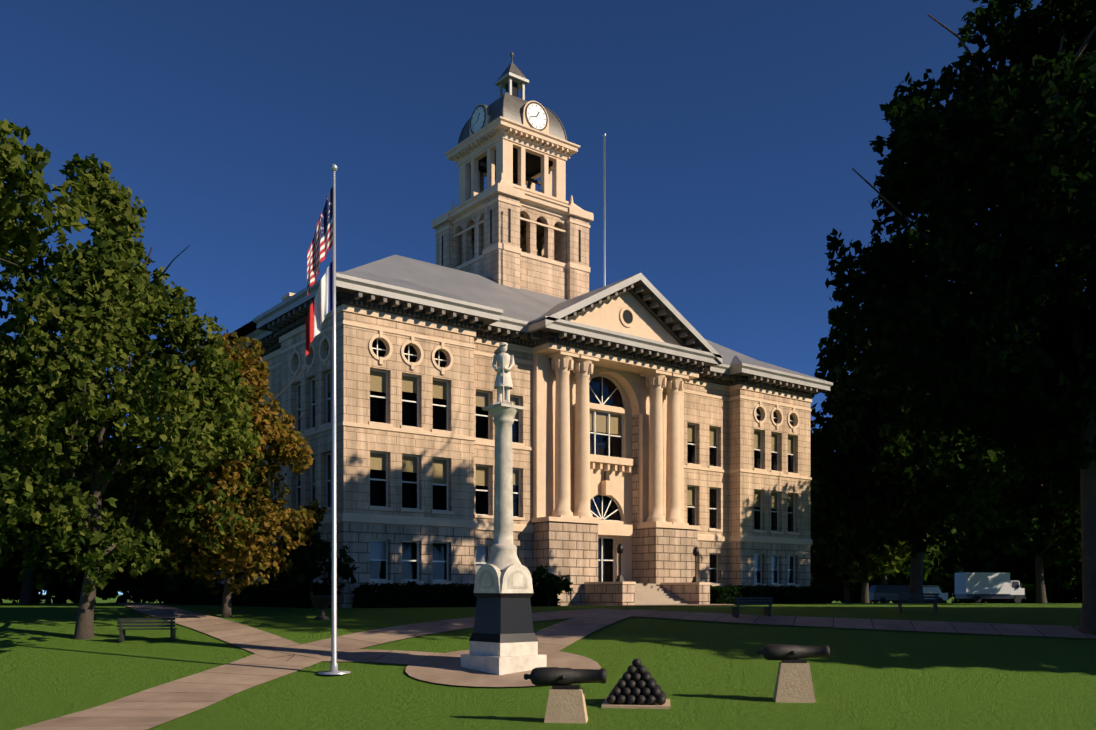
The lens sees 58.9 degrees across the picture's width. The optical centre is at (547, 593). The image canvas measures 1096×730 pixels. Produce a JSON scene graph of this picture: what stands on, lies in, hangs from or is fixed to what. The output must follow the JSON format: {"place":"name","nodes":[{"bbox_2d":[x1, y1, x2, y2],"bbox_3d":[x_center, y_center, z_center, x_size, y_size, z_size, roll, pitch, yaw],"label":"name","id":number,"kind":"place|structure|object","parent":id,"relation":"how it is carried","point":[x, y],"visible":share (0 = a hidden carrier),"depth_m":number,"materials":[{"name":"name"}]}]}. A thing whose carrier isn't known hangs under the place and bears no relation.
{"place":"outdoors","nodes":[
{"label":"outdoors","id":0,"kind":"place"},
{"bbox_2d":[0,116,100,271],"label":"tree","id":1,"kind":"object","parent":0,"point":[23,237],"depth_m":22.61,"materials":[{"name":"green plant"}]},
{"bbox_2d":[44,471,65,602],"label":"tree","id":2,"kind":"object","parent":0,"point":[47,600],"depth_m":120.80,"materials":[{"name":"plant"}]},
{"bbox_2d":[0,0,1085,593],"label":"sky","id":3,"kind":"structure","parent":0,"point":[736,131],"materials":[{"name":"blue"}]},
{"bbox_2d":[0,594,1095,729],"bbox_3d":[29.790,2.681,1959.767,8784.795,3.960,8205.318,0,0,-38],"label":"ground","id":4,"kind":"structure","parent":0,"point":[709,675],"depth_m":30.11,"materials":[{"name":"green plant"}]},
{"bbox_2d":[0,400,27,552],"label":"tree","id":5,"kind":"object","parent":4,"relation":"on","point":[3,538],"visible":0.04,"depth_m":52.73,"materials":[{"name":"green plant"}]},
{"bbox_2d":[0,506,61,602],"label":"tree","id":6,"kind":"object","parent":4,"relation":"on","point":[52,578],"visible":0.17,"depth_m":69.47,"materials":[{"name":"green plant"}]},
{"bbox_2d":[43,569,118,602],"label":"tree","id":7,"kind":"object","parent":4,"relation":"on","point":[59,597],"visible":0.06,"depth_m":81.63,"materials":[{"name":"green plant"}]},
{"bbox_2d":[100,521,166,602],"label":"tree","id":8,"kind":"object","parent":4,"relation":"on","point":[138,587],"visible":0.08,"depth_m":66.22,"materials":[{"name":"green plant"}]},
{"bbox_2d":[0,153,269,639],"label":"tree","id":9,"kind":"object","parent":4,"relation":"on","point":[109,293],"depth_m":34.27,"materials":[{"name":"green plant"}]},
{"bbox_2d":[117,618,177,641],"bbox_3d":[-14.670,1.323,35.570,2.000,0.850,0.520,0,0,-9],"label":"bench","id":10,"kind":"object","parent":4,"relation":"on","point":[170,623],"visible":0.96,"depth_m":35.38,"materials":[{"name":"grey"}]},
{"bbox_2d":[164,581,331,607],"bbox_3d":[-17.642,0.128,54.959,1.978,1.760,22.000,0,0,-38],"label":"hedge","id":11,"kind":"object","parent":4,"relation":"on","point":[261,595],"visible":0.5,"depth_m":51.56,"materials":[{"name":"green plant"}]},
{"bbox_2d":[309,595,330,619],"bbox_3d":[-9.371,0.587,40.277,1.040,1.000,1.040,0,0,-38],"label":"urn","id":12,"kind":"object","parent":4,"relation":"on","point":[322,603],"visible":0.88,"depth_m":40.00,"materials":[{"name":"stone"}]},
{"bbox_2d":[318,164,350,674],"bbox_3d":[-6.633,-5.415,30.100,1.000,15.790,1.000,0,0,-38],"label":"flagpole","id":13,"kind":"object","parent":4,"relation":"on","point":[334,670],"visible":1,"depth_m":30.05,"materials":[{"name":"grey metal"}]},
{"bbox_2d":[305,262,331,354],"bbox_3d":[-7.071,-8.833,30.018,0.842,3.034,0.285,0,0,-12],"label":"flag","id":14,"kind":"object","parent":13,"relation":"attached to","point":[320,308],"visible":0.96,"depth_m":30.02,"materials":[{"name":"fabric"}]},
{"bbox_2d":[307,186,332,294],"bbox_3d":[-7.048,-10.896,30.019,0.772,3.508,0.287,0,0,-11],"label":"us flag","id":15,"kind":"object","parent":13,"relation":"attached to","point":[321,245],"visible":0.98,"depth_m":30.05,"materials":[{"name":"multicoloured fabric"}]},
{"bbox_2d":[351,580,560,607],"bbox_3d":[-4.349,0.164,49.881,12.024,1.667,1.990,0,0,-38],"label":"hedge","id":16,"kind":"object","parent":4,"relation":"on","point":[409,594],"visible":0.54,"depth_m":47.73,"materials":[{"name":"green plant"}]},
{"bbox_2d":[461,403,546,674],"bbox_3d":[-1.414,-1.614,30.857,1.940,8.620,1.940,0,0,-42],"label":"monument","id":17,"kind":"object","parent":4,"relation":"on","point":[503,639],"visible":0.92,"depth_m":30.32,"materials":[{"name":"stone"}]},
{"bbox_2d":[486,407,521,569],"bbox_3d":[-1.414,-3.279,30.857,1.317,5.110,1.313,0,0,-38],"label":"column","id":18,"kind":"object","parent":17,"relation":"attached to","point":[503,551],"visible":0.96,"depth_m":30.59,"materials":[{"name":"stone"}]},
{"bbox_2d":[493,344,512,404],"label":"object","id":19,"kind":"structure","parent":18,"relation":"on","point":[505,402],"depth_m":30.57,"materials":[{"name":"white stone"}]},
{"bbox_2d":[492,342,514,401],"bbox_3d":[-1.415,-6.989,30.832,0.642,1.930,0.646,0,0,-38],"label":"smooth statue","id":20,"kind":"object","parent":19,"relation":"on","point":[503,367],"visible":0.88,"depth_m":30.71,"materials":[{"name":"white stone"}]},
{"bbox_2d":[200,291,809,605],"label":"walls","id":21,"kind":"structure","parent":4,"relation":"on","point":[657,556],"depth_m":55.17,"materials":[{"name":"stone"}]},
{"bbox_2d":[180,273,832,607],"bbox_3d":[-2.353,-8.974,67.142,38.840,19.850,25.340,0,0,-38],"label":"building trim","id":22,"kind":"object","parent":21,"relation":"on","point":[695,358],"visible":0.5,"depth_m":55.44,"materials":[{"name":"stone"}]},
{"bbox_2d":[458,52,698,576],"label":"columns","id":23,"kind":"structure","parent":22,"relation":"on","point":[582,456],"depth_m":56.57,"materials":[{"name":"beige stone"}]},
{"bbox_2d":[222,339,794,583],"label":"window frames","id":24,"kind":"structure","parent":21,"relation":"attached to","point":[488,490],"depth_m":55.30,"materials":[{"name":"white wood"}]},
{"bbox_2d":[223,347,792,582],"bbox_3d":[-2.176,-7.024,66.916,35.900,12.850,20.825,0,0,-38],"label":"glass","id":25,"kind":"object","parent":24,"relation":"attached to","point":[518,470],"visible":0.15,"depth_m":53.89,"materials":[{"name":"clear glass"}]},
{"bbox_2d":[225,255,828,407],"bbox_3d":[-2.332,-17.739,67.115,38.700,5.520,25.270,0,0,-38],"label":"roof","id":26,"kind":"object","parent":21,"relation":"on","point":[439,280],"visible":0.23,"depth_m":57.30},
{"bbox_2d":[436,139,588,299],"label":"tower","id":27,"kind":"structure","parent":26,"relation":"on","point":[503,223],"depth_m":65.26,"materials":[{"name":"stone"}]},
{"bbox_2d":[432,116,593,272],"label":"tower cornices","id":28,"kind":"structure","parent":27,"relation":"on","point":[493,132],"depth_m":64.96,"materials":[{"name":"beige stone"}]},
{"bbox_2d":[459,62,564,142],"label":"dome","id":29,"kind":"structure","parent":28,"relation":"on","point":[512,80],"depth_m":65.49,"materials":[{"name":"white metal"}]},
{"bbox_2d":[274,339,792,582],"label":"windows","id":30,"kind":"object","parent":21,"relation":"in","point":[439,549],"depth_m":53.84,"materials":[{"name":"white"}]},
{"bbox_2d":[531,564,573,606],"bbox_3d":[-0.168,-0.242,51.569,2.307,2.758,3.120,0,0,-38],"label":"tree","id":31,"kind":"object","parent":4,"relation":"on","point":[549,583],"depth_m":51.27,"materials":[{"name":"green plant"}]},
{"bbox_2d":[14,602,1095,729],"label":"paths","id":32,"kind":"structure","parent":4,"relation":"on","point":[273,657],"depth_m":33.34,"materials":[{"name":"beige concrete"}]},
{"bbox_2d":[8,524,84,602],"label":"tree","id":33,"kind":"object","parent":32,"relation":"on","point":[37,597],"depth_m":77.03,"materials":[{"name":"green plant"}]},
{"bbox_2d":[0,357,145,603],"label":"tree","id":34,"kind":"object","parent":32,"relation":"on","point":[80,476],"depth_m":62.32,"materials":[{"name":"green plant"}]},
{"bbox_2d":[60,518,155,602],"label":"tree","id":35,"kind":"object","parent":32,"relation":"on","point":[73,591],"depth_m":74.99,"materials":[{"name":"green plant"}]},
{"bbox_2d":[116,329,325,617],"bbox_3d":[-13.646,-4.845,41.518,8.637,12.338,7.871,0,0,-38],"label":"tree","id":36,"kind":"object","parent":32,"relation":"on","point":[285,448],"depth_m":39.88,"materials":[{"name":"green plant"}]},
{"bbox_2d":[263,499,358,610],"bbox_3d":[-10.967,-1.615,44.041,4.458,5.498,3.667,0,0,-38],"label":"tree","id":37,"kind":"object","parent":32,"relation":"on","point":[299,576],"depth_m":43.14,"materials":[{"name":"green plant"}]},
{"bbox_2d":[730,597,772,617],"bbox_3d":[8.536,0.585,40.676,1.700,0.850,0.520,0,0,-14],"label":"bench","id":38,"kind":"object","parent":32,"relation":"on","point":[735,611],"visible":0.96,"depth_m":40.51,"materials":[{"name":"grey metal"}]},
{"bbox_2d":[544,684,587,722],"bbox_3d":[0.417,2.781,21.990,1.120,1.400,0.740,0,0,7],"label":"cannon pedestal","id":39,"kind":"object","parent":4,"relation":"on","point":[566,703],"visible":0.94,"depth_m":21.74,"materials":[{"name":"stone"}]},
{"bbox_2d":[524,667,606,685],"bbox_3d":[0.379,1.889,21.994,1.883,0.437,0.660,0,0,7],"label":"cannon barrel","id":40,"kind":"object","parent":39,"relation":"on","point":[544,676],"visible":1,"depth_m":21.84,"materials":[{"name":"metal"}]},
{"bbox_2d":[602,698,669,708],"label":"cannonball pile base","id":41,"kind":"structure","parent":4,"relation":"on","point":[645,705],"depth_m":24.41,"materials":[{"name":"stone"}]},
{"bbox_2d":[607,658,665,704],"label":"cannonballs","id":42,"kind":"object","parent":41,"relation":"on","point":[635,683],"visible":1,"depth_m":24.70,"materials":[{"name":"metal"}]},
{"bbox_2d":[584,575,710,605],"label":"steps","id":43,"kind":"structure","parent":4,"relation":"on","point":[620,591],"depth_m":56.61,"materials":[{"name":"stone"}]},
{"bbox_2d":[710,584,831,603],"bbox_3d":[14.906,0.194,64.985,12.008,1.678,1.959,0,0,-38],"label":"hedge","id":44,"kind":"object","parent":4,"relation":"on","point":[790,594],"visible":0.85,"depth_m":64.38,"materials":[{"name":"green plant"}]},
{"bbox_2d":[773,659,815,702],"bbox_3d":[6.524,2.458,25.728,1.120,1.400,0.740,0,0,7],"label":"cannon pedestal","id":45,"kind":"object","parent":4,"relation":"on","point":[794,684],"visible":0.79,"depth_m":25.46,"materials":[{"name":"stone"}]},
{"bbox_2d":[756,644,829,659],"bbox_3d":[6.486,1.566,25.732,1.883,0.437,0.660,0,0,7],"label":"cannon barrel","id":46,"kind":"object","parent":45,"relation":"on","point":[780,652],"visible":1,"depth_m":25.58,"materials":[{"name":"metal"}]},
{"bbox_2d":[810,515,890,602],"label":"tree","id":47,"kind":"object","parent":4,"relation":"on","point":[819,572],"depth_m":98.73,"materials":[{"name":"green plant"}]},
{"bbox_2d":[826,569,889,602],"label":"shrub","id":48,"kind":"object","parent":4,"relation":"on","point":[837,587],"visible":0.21,"depth_m":140.50,"materials":[{"name":"green plant"}]},
{"bbox_2d":[810,415,928,602],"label":"tree","id":49,"kind":"object","parent":4,"relation":"on","point":[822,509],"depth_m":89.51,"materials":[{"name":"green plant"}]},
{"bbox_2d":[855,545,964,602],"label":"tree","id":50,"kind":"object","parent":4,"relation":"on","point":[937,576],"visible":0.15,"depth_m":133.15,"materials":[{"name":"green plant"}]},
{"bbox_2d":[876,518,956,602],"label":"tree","id":51,"kind":"object","parent":4,"relation":"on","point":[905,568],"depth_m":122.44,"materials":[{"name":"green plant"}]},
{"bbox_2d":[896,593,938,612],"bbox_3d":[16.080,0.426,42.233,1.700,0.850,0.520,0,0,11],"label":"bench","id":52,"kind":"object","parent":4,"relation":"on","point":[901,602],"visible":0.98,"depth_m":42.03,"materials":[{"name":"grey metal"}]},
{"bbox_2d":[810,213,1026,601],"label":"tree","id":53,"kind":"object","parent":4,"relation":"on","point":[965,468],"depth_m":78.64,"materials":[{"name":"green plant"}]},
{"bbox_2d":[824,0,1095,634],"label":"tree","id":54,"kind":"object","parent":4,"relation":"on","point":[966,157],"depth_m":34.41,"materials":[{"name":"green plant"}]},
{"bbox_2d":[923,527,1001,602],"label":"tree","id":55,"kind":"object","parent":4,"relation":"on","point":[970,558],"depth_m":134.50,"materials":[{"name":"green plant"}]},
{"bbox_2d":[951,564,1035,602],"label":"tree","id":56,"kind":"object","parent":4,"relation":"on","point":[1028,587],"visible":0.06,"depth_m":144.18,"materials":[{"name":"green plant"}]},
{"bbox_2d":[949,436,1081,602],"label":"tree","id":57,"kind":"object","parent":4,"relation":"on","point":[1017,529],"depth_m":94.31,"materials":[{"name":"green plant"}]},
{"bbox_2d":[990,512,1081,595],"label":"tree","id":58,"kind":"object","parent":4,"relation":"on","point":[1065,578],"visible":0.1,"depth_m":137.23,"materials":[{"name":"green plant"}]},
{"bbox_2d":[1045,567,1081,589],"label":"tree","id":59,"kind":"object","parent":4,"relation":"on","point":[1076,586],"depth_m":148.65,"materials":[{"name":"green plant"}]},
{"bbox_2d":[810,547,838,602],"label":"tree","id":60,"kind":"object","parent":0,"point":[813,582],"depth_m":147.01,"materials":[{"name":"green plant"}]},
{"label":"street","id":61,"kind":"structure","parent":0,"visible":0},
{"bbox_2d":[869,585,908,602],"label":"van","id":62,"kind":"object","parent":61,"relation":"on","point":[881,593],"visible":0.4,"depth_m":96.57,"materials":[{"name":"grey"}]},
{"bbox_2d":[906,586,947,602],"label":"van","id":63,"kind":"object","parent":61,"relation":"on","point":[935,589],"visible":0.21,"depth_m":98.61,"materials":[{"name":"white"}]},
{"bbox_2d":[954,572,1025,602],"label":"box truck","id":64,"kind":"object","parent":61,"relation":"on","point":[976,587],"visible":0.96,"depth_m":102.17,"materials":[{"name":"white metal"}]}
]}

